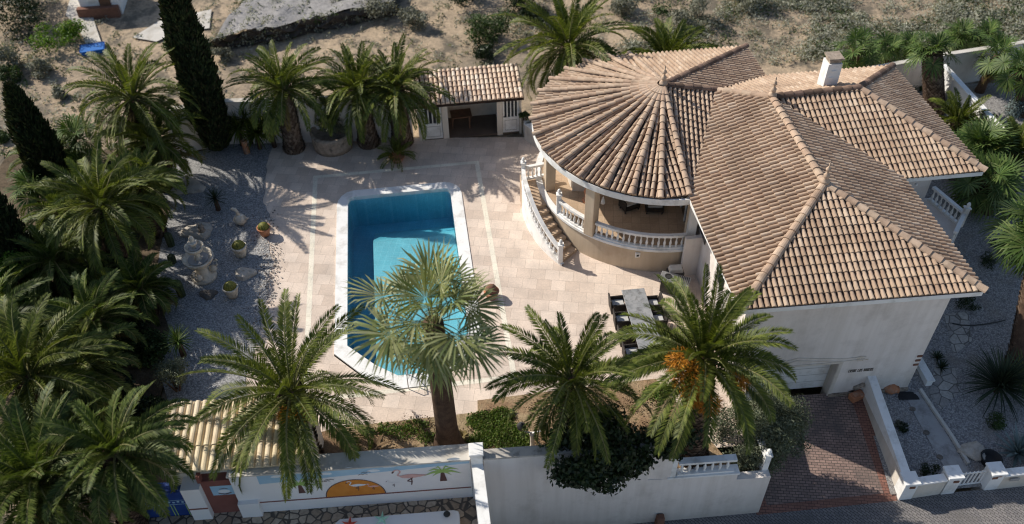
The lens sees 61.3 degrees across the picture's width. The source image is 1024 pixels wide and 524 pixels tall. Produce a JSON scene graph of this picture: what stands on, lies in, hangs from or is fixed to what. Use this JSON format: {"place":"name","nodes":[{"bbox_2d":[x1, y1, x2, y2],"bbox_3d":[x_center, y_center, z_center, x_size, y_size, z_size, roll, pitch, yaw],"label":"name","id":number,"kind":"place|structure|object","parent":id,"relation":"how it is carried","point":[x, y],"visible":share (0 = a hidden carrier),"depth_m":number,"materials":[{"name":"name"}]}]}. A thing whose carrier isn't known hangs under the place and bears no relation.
{"place":"outdoors","nodes":[
{"label":"outdoors","id":0,"kind":"place"},
{"bbox_2d":[66,0,100,43],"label":"concrete track","id":1,"kind":"structure","parent":0,"point":[91,34],"depth_m":54.23,"materials":[{"name":"concrete"}]},
{"bbox_2d":[109,497,477,523],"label":"neighbour terrace","id":2,"kind":"structure","parent":0,"point":[465,507],"depth_m":29.62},
{"bbox_2d":[21,381,195,523],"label":"date palm","id":3,"kind":"object","parent":2,"relation":"on","point":[126,473],"visible":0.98,"depth_m":25.97,"materials":[{"name":"green plant"}]},
{"bbox_2d":[140,444,472,519],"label":"mural wall","id":4,"kind":"structure","parent":2,"relation":"on","point":[405,474],"depth_m":28.85,"materials":[{"name":"paint"}]},
{"bbox_2d":[335,510,459,523],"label":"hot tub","id":5,"kind":"object","parent":2,"relation":"on","point":[437,517],"visible":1,"depth_m":29.19,"materials":[{"name":"paint"}]},
{"bbox_2d":[468,442,490,523],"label":"dividing wall","id":6,"kind":"structure","parent":2,"relation":"on","point":[476,453],"depth_m":28.11,"materials":[{"name":"white paint"}]},
{"bbox_2d":[213,0,392,40],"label":"ground","id":7,"kind":"structure","parent":0,"point":[288,13],"depth_m":53.45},
{"bbox_2d":[351,0,398,20],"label":"bush","id":8,"kind":"object","parent":7,"relation":"on","point":[378,7],"visible":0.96,"depth_m":53.42,"materials":[{"name":"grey plant"}]},
{"bbox_2d":[210,2,402,47],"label":"embankment","id":9,"kind":"structure","parent":0,"point":[295,28],"depth_m":52.83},
{"bbox_2d":[245,137,745,447],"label":"patio","id":10,"kind":"structure","parent":0,"point":[576,288],"depth_m":38.67,"materials":[{"name":"tile"}]},
{"bbox_2d":[218,39,336,154],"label":"date palm","id":11,"kind":"object","parent":10,"relation":"on","point":[284,97],"visible":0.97,"depth_m":41.87,"materials":[{"name":"green plant"}]},
{"bbox_2d":[310,127,352,156],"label":"round planter","id":12,"kind":"object","parent":10,"relation":"on","point":[324,144],"visible":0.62,"depth_m":44.05,"materials":[{"name":"stone"}]},
{"bbox_2d":[308,41,411,149],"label":"date palm","id":13,"kind":"object","parent":10,"relation":"on","point":[367,133],"visible":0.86,"depth_m":42.19,"materials":[{"name":"green plant"}]},
{"bbox_2d":[376,136,416,171],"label":"potted cycad","id":14,"kind":"object","parent":10,"relation":"on","point":[397,155],"visible":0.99,"depth_m":43.49,"materials":[{"name":"plant"}]},
{"bbox_2d":[340,34,454,148],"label":"date palm","id":15,"kind":"object","parent":10,"relation":"on","point":[402,128],"visible":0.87,"depth_m":42.24,"materials":[{"name":"green plant"}]},
{"bbox_2d":[334,182,480,389],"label":"swimming pool","id":16,"kind":"structure","parent":10,"relation":"in","point":[388,223],"depth_m":40.70,"materials":[{"name":"liquid"}]},
{"bbox_2d":[348,195,468,348],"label":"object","id":17,"kind":"structure","parent":16,"relation":"in","point":[350,238],"depth_m":39.71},
{"bbox_2d":[304,161,515,400],"bbox_3d":[-4.854,0.122,38.382,8.300,0.001,14.200,-6,44,-5],"label":"patio border","id":18,"kind":"object","parent":10,"relation":"on","point":[311,267],"visible":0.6,"depth_m":38.74,"materials":[{"name":"stone"}]},
{"bbox_2d":[621,288,659,348],"bbox_3d":[5.245,2.506,35.163,0.964,0.740,3.259,-5,44,-4],"label":"dining table","id":19,"kind":"object","parent":10,"relation":"on","point":[635,300],"visible":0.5,"depth_m":35.27,"materials":[{"name":"stone"}]},
{"bbox_2d":[0,0,1023,523],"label":"terrain","id":20,"kind":"structure","parent":0,"point":[138,16],"depth_m":52.66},
{"bbox_2d":[0,63,24,82],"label":"bush","id":21,"kind":"object","parent":20,"relation":"on","point":[13,70],"visible":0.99,"depth_m":49.69,"materials":[{"name":"green plant"}]},
{"bbox_2d":[0,45,26,77],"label":"bush","id":22,"kind":"object","parent":20,"relation":"on","point":[7,54],"visible":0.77,"depth_m":50.18,"materials":[{"name":"grey plant"}]},
{"bbox_2d":[0,0,50,43],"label":"bush","id":23,"kind":"object","parent":20,"relation":"on","point":[32,5],"visible":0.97,"depth_m":52.97,"materials":[{"name":"green plant"}]},
{"bbox_2d":[24,57,53,78],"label":"bush","id":24,"kind":"object","parent":20,"relation":"on","point":[42,65],"visible":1,"depth_m":49.84,"materials":[{"name":"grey plant"}]},
{"bbox_2d":[23,18,90,53],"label":"bush","id":25,"kind":"object","parent":20,"relation":"on","point":[66,30],"visible":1,"depth_m":51.86,"materials":[{"name":"green plant"}]},
{"bbox_2d":[0,378,149,523],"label":"date palm","id":26,"kind":"object","parent":20,"relation":"on","point":[29,491],"visible":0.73,"depth_m":26.30,"materials":[{"name":"green plant"}]},
{"bbox_2d":[76,0,126,18],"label":"shed","id":27,"kind":"structure","parent":20,"relation":"on","point":[97,9],"depth_m":54.54,"materials":[{"name":"white paint"}]},
{"bbox_2d":[0,148,207,484],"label":"shrub bed","id":28,"kind":"object","parent":20,"relation":"on","point":[143,377],"visible":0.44,"depth_m":36.40,"materials":[{"name":"plant"}]},
{"bbox_2d":[0,191,43,287],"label":"cypress tree","id":29,"kind":"object","parent":28,"relation":"on","point":[11,224],"visible":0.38,"depth_m":34.98,"materials":[{"name":"green plant"}]},
{"bbox_2d":[0,248,45,307],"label":"palm tree","id":30,"kind":"object","parent":28,"relation":"on","point":[3,272],"visible":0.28,"depth_m":35.24,"materials":[{"name":"green plant"}]},
{"bbox_2d":[1,166,57,215],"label":"fan palm","id":31,"kind":"object","parent":28,"relation":"on","point":[22,180],"visible":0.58,"depth_m":39.72,"materials":[{"name":"green plant"}]},
{"bbox_2d":[0,264,63,382],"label":"date palm","id":32,"kind":"object","parent":28,"relation":"on","point":[20,295],"visible":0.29,"depth_m":32.38,"materials":[{"name":"green plant"}]},
{"bbox_2d":[1,79,72,193],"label":"cypress tree","id":33,"kind":"object","parent":28,"relation":"on","point":[35,141],"visible":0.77,"depth_m":38.96,"materials":[{"name":"green plant"}]},
{"bbox_2d":[0,214,112,311],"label":"date palm","id":34,"kind":"object","parent":28,"relation":"on","point":[55,266],"visible":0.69,"depth_m":35.03,"materials":[{"name":"green plant"}]},
{"bbox_2d":[17,172,101,259],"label":"date palm","id":35,"kind":"object","parent":28,"relation":"on","point":[49,196],"visible":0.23,"depth_m":38.78,"materials":[{"name":"green plant"}]},
{"bbox_2d":[0,292,132,448],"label":"date palm","id":36,"kind":"object","parent":28,"relation":"on","point":[28,380],"visible":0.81,"depth_m":29.47,"materials":[{"name":"green plant"}]},
{"bbox_2d":[12,307,141,421],"bbox_3d":[-16.083,4.159,31.735,4.527,4.278,4.457,-1,44,0],"label":"date palm","id":37,"kind":"object","parent":28,"relation":"on","point":[120,382],"visible":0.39,"depth_m":31.34,"materials":[{"name":"green plant"}]},
{"bbox_2d":[52,113,105,160],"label":"fan palm","id":38,"kind":"object","parent":28,"relation":"on","point":[74,132],"visible":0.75,"depth_m":41.51,"materials":[{"name":"green plant"}]},
{"bbox_2d":[40,250,122,295],"bbox_3d":[-18.327,0.438,36.933,3.745,2.134,3.065,22,48,22],"label":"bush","id":39,"kind":"object","parent":28,"relation":"on","point":[114,264],"visible":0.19,"depth_m":36.23,"materials":[{"name":"green plant"}]},
{"bbox_2d":[38,268,153,367],"bbox_3d":[-15.865,2.615,33.234,3.863,4.435,4.000,20,47,21],"label":"date palm","id":40,"kind":"object","parent":28,"relation":"on","point":[99,323],"visible":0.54,"depth_m":32.65,"materials":[{"name":"green plant"}]},
{"bbox_2d":[21,136,176,280],"bbox_3d":[-16.870,-1.560,36.197,6.009,6.409,5.739,-1,44,0],"label":"date palm","id":41,"kind":"object","parent":28,"relation":"on","point":[116,237],"visible":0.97,"depth_m":34.87,"materials":[{"name":"green plant"}]},
{"bbox_2d":[61,42,200,160],"bbox_3d":[-17.431,-6.724,41.044,5.796,7.274,6.195,-26,49,-24],"label":"date palm","id":42,"kind":"object","parent":28,"relation":"on","point":[131,83],"visible":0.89,"depth_m":39.77,"materials":[{"name":"green plant"}]},
{"bbox_2d":[97,249,182,326],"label":"date palm","id":43,"kind":"object","parent":28,"relation":"on","point":[134,278],"visible":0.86,"depth_m":35.02,"materials":[{"name":"green plant"}]},
{"bbox_2d":[100,141,187,238],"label":"date palm","id":44,"kind":"object","parent":28,"relation":"on","point":[156,190],"visible":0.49,"depth_m":37.94,"materials":[{"name":"green plant"}]},
{"bbox_2d":[118,327,170,370],"bbox_3d":[-14.655,3.511,34.456,2.363,1.485,1.805,-11,45,-10],"label":"bush","id":45,"kind":"object","parent":28,"relation":"on","point":[154,340],"visible":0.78,"depth_m":34.23,"materials":[{"name":"green plant"}]},
{"bbox_2d":[123,394,167,425],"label":"bush","id":46,"kind":"object","parent":28,"relation":"on","point":[142,406],"visible":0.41,"depth_m":32.19,"materials":[{"name":"green plant"}]},
{"bbox_2d":[91,94,207,192],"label":"date palm","id":47,"kind":"object","parent":28,"relation":"on","point":[140,135],"visible":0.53,"depth_m":40.34,"materials":[{"name":"green plant"}]},
{"bbox_2d":[134,9,211,40],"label":"concrete apron","id":48,"kind":"object","parent":20,"relation":"on","point":[154,32],"visible":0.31,"depth_m":53.64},
{"bbox_2d":[156,0,231,151],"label":"cypress tree","id":49,"kind":"object","parent":20,"relation":"on","point":[190,54],"visible":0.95,"depth_m":40.93,"materials":[{"name":"green plant"}]},
{"bbox_2d":[157,143,272,401],"bbox_3d":[-13.282,0.882,37.737,5.551,0.050,20.820,-8,44,-7],"label":"gravel bed","id":50,"kind":"object","parent":20,"relation":"on","point":[236,174],"visible":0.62,"depth_m":38.73,"materials":[{"name":"gravel"}]},
{"bbox_2d":[149,356,189,391],"bbox_3d":[-12.967,4.334,32.891,1.671,1.817,1.696,-1,44,0],"label":"bush","id":51,"kind":"object","parent":50,"relation":"on","point":[170,370],"visible":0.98,"depth_m":32.52,"materials":[{"name":"green plant"}]},
{"bbox_2d":[157,322,192,357],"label":"yucca","id":52,"kind":"object","parent":50,"relation":"on","point":[176,337],"visible":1,"depth_m":34.00,"materials":[{"name":"green plant"}]},
{"bbox_2d":[170,177,205,194],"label":"boulder","id":53,"kind":"object","parent":50,"relation":"on","point":[195,186],"visible":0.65,"depth_m":42.26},
{"bbox_2d":[181,222,212,239],"bbox_3d":[-14.624,-1.405,40.027,1.486,0.600,1.083,-1,44,0],"label":"boulder","id":54,"kind":"object","parent":50,"relation":"on","point":[190,230],"visible":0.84,"depth_m":39.75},
{"bbox_2d":[182,236,217,285],"bbox_3d":[-13.488,-0.187,37.093,1.372,2.392,1.405,-1,44,0],"label":"fountain","id":55,"kind":"object","parent":50,"relation":"on","point":[197,256],"visible":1,"depth_m":37.15,"materials":[{"name":"beige stone"}]},
{"bbox_2d":[232,112,279,152],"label":"yucca","id":56,"kind":"object","parent":50,"relation":"on","point":[257,138],"visible":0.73,"depth_m":43.91,"materials":[{"name":"green plant"}]},
{"bbox_2d":[237,210,284,351],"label":"loose pebbles","id":57,"kind":"object","parent":50,"relation":"on","point":[269,280],"visible":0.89,"depth_m":37.90,"materials":[{"name":"gravel"}]},
{"bbox_2d":[165,96,413,151],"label":"boundary wall","id":58,"kind":"structure","parent":20,"relation":"on","point":[232,104],"depth_m":44.17,"materials":[{"name":"paint"}]},
{"bbox_2d":[393,5,429,29],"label":"bush","id":59,"kind":"object","parent":20,"relation":"on","point":[411,15],"visible":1,"depth_m":52.96,"materials":[{"name":"grey plant"}]},
{"bbox_2d":[409,63,523,140],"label":"pool house","id":60,"kind":"structure","parent":20,"relation":"on","point":[491,97],"depth_m":44.52,"materials":[{"name":"tile"}]},
{"bbox_2d":[423,107,442,138],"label":"door","id":61,"kind":"structure","parent":60,"relation":"in","point":[433,131],"depth_m":44.76,"materials":[{"name":"white paint"}]},
{"bbox_2d":[502,100,518,131],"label":"door","id":62,"kind":"structure","parent":60,"relation":"in","point":[510,108],"depth_m":44.96,"materials":[{"name":"white paint"}]},
{"bbox_2d":[472,40,494,60],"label":"bush","id":63,"kind":"object","parent":20,"relation":"on","point":[482,51],"visible":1,"depth_m":50.61,"materials":[{"name":"green plant"}]},
{"bbox_2d":[463,7,517,43],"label":"bush","id":64,"kind":"object","parent":20,"relation":"on","point":[484,25],"visible":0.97,"depth_m":51.52,"materials":[{"name":"green plant"}]},
{"bbox_2d":[0,0,1023,172],"bbox_3d":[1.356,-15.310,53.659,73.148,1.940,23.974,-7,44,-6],"label":"scrub","id":65,"kind":"object","parent":20,"relation":"on","point":[862,18],"visible":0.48,"depth_m":52.85,"materials":[{"name":"green plant"}]},
{"bbox_2d":[322,379,730,487],"bbox_3d":[-0.766,6.428,31.692,17.100,0.100,4.287,-4,44,-3],"label":"planting bed","id":66,"kind":"object","parent":20,"relation":"on","point":[329,446],"visible":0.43,"depth_m":32.16,"materials":[{"name":"soil"}]},
{"bbox_2d":[159,397,323,484],"bbox_3d":[-9.170,6.563,29.745,4.940,2.902,2.579,-3,44,-3],"label":"lean to","id":67,"kind":"object","parent":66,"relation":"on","point":[204,436],"visible":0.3,"depth_m":28.72,"materials":[{"name":"ceramic"}]},
{"bbox_2d":[176,287,406,502],"bbox_3d":[-7.090,4.629,29.131,7.274,6.909,7.184,-1,44,0],"label":"date palm","id":68,"kind":"object","parent":66,"relation":"on","point":[293,400],"visible":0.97,"depth_m":27.71,"materials":[{"name":"green plant"}]},
{"bbox_2d":[341,238,511,445],"bbox_3d":[-2.561,3.566,28.140,5.308,9.698,5.454,-1,44,0],"label":"fan palm","id":69,"kind":"object","parent":66,"relation":"on","point":[439,355],"visible":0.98,"depth_m":25.82,"materials":[{"name":"green plant"}]},
{"bbox_2d":[340,393,678,449],"bbox_3d":[0.154,6.207,31.798,13.080,0.221,2.808,-6,44,-5],"label":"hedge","id":70,"kind":"object","parent":66,"relation":"on","point":[476,428],"visible":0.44,"depth_m":31.91,"materials":[{"name":"plant"}]},
{"bbox_2d":[359,382,675,448],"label":"lawn plants","id":71,"kind":"object","parent":66,"relation":"on","point":[478,421],"visible":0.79,"depth_m":31.83,"materials":[{"name":"green plant"}]},
{"bbox_2d":[484,304,652,470],"bbox_3d":[1.887,4.741,28.920,5.594,6.812,5.324,-1,44,0],"label":"date palm","id":72,"kind":"object","parent":66,"relation":"on","point":[568,397],"visible":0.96,"depth_m":27.76,"materials":[{"name":"green plant"}]},
{"bbox_2d":[538,403,658,495],"bbox_3d":[2.787,6.353,29.186,4.277,3.851,2.913,-1,44,0],"label":"bush","id":73,"kind":"object","parent":66,"relation":"on","point":[584,472],"visible":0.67,"depth_m":28.30,"materials":[{"name":"green plant"}]},
{"bbox_2d":[637,418,702,462],"bbox_3d":[5.158,5.972,29.253,2.447,2.101,1.659,-1,44,0],"label":"bush","id":74,"kind":"object","parent":66,"relation":"on","point":[668,446],"visible":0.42,"depth_m":28.74,"materials":[{"name":"green plant"}]},
{"bbox_2d":[602,263,798,468],"bbox_3d":[5.900,4.251,28.158,6.300,8.300,6.169,-1,44,0],"label":"date palm","id":75,"kind":"object","parent":66,"relation":"on","point":[707,334],"visible":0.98,"depth_m":26.43,"materials":[{"name":"green plant"}]},
{"bbox_2d":[721,430,787,471],"bbox_3d":[8.537,6.859,31.104,2.494,2.183,1.278,-10,44,-9],"label":"bush","id":76,"kind":"object","parent":66,"relation":"on","point":[743,467],"visible":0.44,"depth_m":30.77,"materials":[{"name":"green plant"}]},
{"bbox_2d":[710,382,815,476],"bbox_3d":[8.911,6.007,31.235,4.342,3.827,2.977,-1,44,0],"label":"bush","id":77,"kind":"object","parent":66,"relation":"on","point":[785,430],"visible":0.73,"depth_m":30.64,"materials":[{"name":"green plant"}]},
{"bbox_2d":[491,0,650,100],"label":"date palm","id":78,"kind":"object","parent":20,"relation":"on","point":[572,51],"visible":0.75,"depth_m":43.80,"materials":[{"name":"green plant"}]},
{"bbox_2d":[607,0,638,15],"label":"bush","id":79,"kind":"object","parent":20,"relation":"on","point":[618,6],"visible":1,"depth_m":53.44,"materials":[{"name":"grey plant"}]},
{"bbox_2d":[621,17,718,54],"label":"date palm","id":80,"kind":"object","parent":20,"relation":"on","point":[663,40],"visible":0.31,"depth_m":45.43,"materials":[{"name":"green plant"}]},
{"bbox_2d":[669,0,711,27],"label":"bush","id":81,"kind":"object","parent":20,"relation":"on","point":[684,14],"visible":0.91,"depth_m":52.52,"materials":[{"name":"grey plant"}]},
{"bbox_2d":[520,43,988,400],"bbox_3d":[10.088,-2.795,38.412,19.387,10.214,18.200,-1,44,0],"label":"villa","id":82,"kind":"object","parent":20,"relation":"on","point":[814,216],"visible":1,"depth_m":35.58,"materials":[{"name":"tile"}]},
{"bbox_2d":[760,364,830,390],"bbox_3d":[11.158,4.441,34.550,3.300,2.133,0.129,-4,44,-3],"label":"garage door","id":83,"kind":"structure","parent":82,"relation":"in","point":[807,376],"depth_m":34.81,"materials":[{"name":"white paint"}]},
{"bbox_2d":[829,26,884,68],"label":"fan palm","id":84,"kind":"object","parent":20,"relation":"on","point":[858,57],"visible":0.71,"depth_m":46.59,"materials":[{"name":"green plant"}]},
{"bbox_2d":[866,30,908,63],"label":"fan palm","id":85,"kind":"object","parent":20,"relation":"on","point":[892,42],"visible":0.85,"depth_m":49.23,"materials":[{"name":"green plant"}]},
{"bbox_2d":[895,30,922,60],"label":"fan palm","id":86,"kind":"object","parent":20,"relation":"on","point":[907,38],"visible":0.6,"depth_m":49.85,"materials":[{"name":"green plant"}]},
{"bbox_2d":[866,40,1023,89],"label":"boundary wall","id":87,"kind":"structure","parent":20,"relation":"on","point":[965,72],"depth_m":47.49,"materials":[{"name":"paint"}]},
{"bbox_2d":[874,83,1023,494],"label":"side garden","id":88,"kind":"object","parent":20,"relation":"on","point":[961,414],"visible":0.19,"depth_m":36.17,"materials":[{"name":"gravel"}]},
{"bbox_2d":[903,30,964,114],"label":"fan palm","id":89,"kind":"object","parent":88,"relation":"on","point":[930,55],"visible":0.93,"depth_m":44.38,"materials":[{"name":"green plant"}]},
{"bbox_2d":[862,375,1023,499],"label":"street wall","id":90,"kind":"structure","parent":88,"relation":"on","point":[908,483],"depth_m":32.41,"materials":[{"name":"white paint"}]},
{"bbox_2d":[918,388,969,464],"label":"path kerb","id":91,"kind":"structure","parent":88,"relation":"on","point":[941,421],"depth_m":34.16,"materials":[{"name":"concrete"}]},
{"bbox_2d":[929,311,971,409],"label":"stepping stones","id":92,"kind":"object","parent":88,"relation":"on","point":[944,390],"visible":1,"depth_m":35.77,"materials":[{"name":"stone"}]},
{"bbox_2d":[928,87,997,133],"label":"date palm","id":93,"kind":"object","parent":88,"relation":"on","point":[956,112],"visible":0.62,"depth_m":43.32,"materials":[{"name":"green plant"}]},
{"bbox_2d":[957,441,985,460],"bbox_3d":[17.810,7.325,33.455,1.143,0.323,0.895,-1,44,0],"label":"boulder","id":94,"kind":"object","parent":88,"relation":"on","point":[973,450],"visible":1,"depth_m":33.35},
{"bbox_2d":[944,64,1003,142],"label":"garden wall","id":95,"kind":"structure","parent":88,"relation":"on","point":[964,90],"depth_m":44.91,"materials":[{"name":"white paint"}]},
{"bbox_2d":[942,147,1023,223],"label":"fan palm","id":96,"kind":"object","parent":88,"relation":"on","point":[987,192],"visible":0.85,"depth_m":39.78,"materials":[{"name":"green plant"}]},
{"bbox_2d":[948,113,1021,181],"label":"fan palm","id":97,"kind":"object","parent":88,"relation":"on","point":[976,137],"visible":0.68,"depth_m":41.34,"materials":[{"name":"green plant"}]},
{"bbox_2d":[955,343,1023,424],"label":"agave","id":98,"kind":"object","parent":88,"relation":"on","point":[999,377],"visible":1,"depth_m":34.48,"materials":[{"name":"green plant"}]},
{"bbox_2d":[972,32,1020,93],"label":"fan palm","id":99,"kind":"object","parent":88,"relation":"on","point":[984,69],"visible":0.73,"depth_m":46.22,"materials":[{"name":"green plant"}]},
{"bbox_2d":[978,194,1023,368],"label":"fan palm","id":100,"kind":"object","parent":88,"relation":"on","point":[1011,247],"visible":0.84,"depth_m":35.37,"materials":[{"name":"green plant"}]},
{"bbox_2d":[983,115,1023,179],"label":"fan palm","id":101,"kind":"object","parent":88,"relation":"on","point":[1015,125],"visible":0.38,"depth_m":41.51,"materials":[{"name":"green plant"}]},
{"bbox_2d":[988,44,1023,117],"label":"fan palm","id":102,"kind":"object","parent":88,"relation":"on","point":[1017,67],"visible":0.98,"depth_m":44.30,"materials":[{"name":"green plant"}]},
{"bbox_2d":[994,421,1023,467],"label":"agave","id":103,"kind":"object","parent":88,"relation":"on","point":[1017,450],"visible":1,"depth_m":33.25,"materials":[{"name":"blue plant"}]},
{"bbox_2d":[936,15,988,51],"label":"fan palm","id":104,"kind":"object","parent":20,"relation":"on","point":[958,27],"visible":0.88,"depth_m":50.21,"materials":[{"name":"green plant"}]},
{"bbox_2d":[967,17,1007,47],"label":"fan palm","id":105,"kind":"object","parent":20,"relation":"on","point":[992,27],"visible":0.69,"depth_m":50.86,"materials":[{"name":"green plant"}]},
{"bbox_2d":[752,393,897,504],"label":"driveway","id":106,"kind":"structure","parent":0,"point":[836,461],"depth_m":33.37,"materials":[{"name":"brick"}]},
{"bbox_2d":[756,399,896,514],"bbox_3d":[11.546,7.405,33.649,5.906,0.913,4.584,-4,44,-3],"label":"driveway border","id":107,"kind":"object","parent":106,"relation":"on","point":[866,428],"visible":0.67,"depth_m":32.51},
{"bbox_2d":[634,486,1023,523],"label":"street","id":108,"kind":"structure","parent":0,"point":[1000,506],"depth_m":32.10,"materials":[{"name":"asphalt"}]},
{"bbox_2d":[483,375,772,523],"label":"garden wall","id":109,"kind":"structure","parent":108,"relation":"on","point":[520,489],"depth_m":30.67,"materials":[{"name":"white paint"}]},
{"bbox_2d":[908,391,973,480],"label":"garden path","id":110,"kind":"structure","parent":0,"point":[940,441],"depth_m":33.91,"materials":[{"name":"concrete"}]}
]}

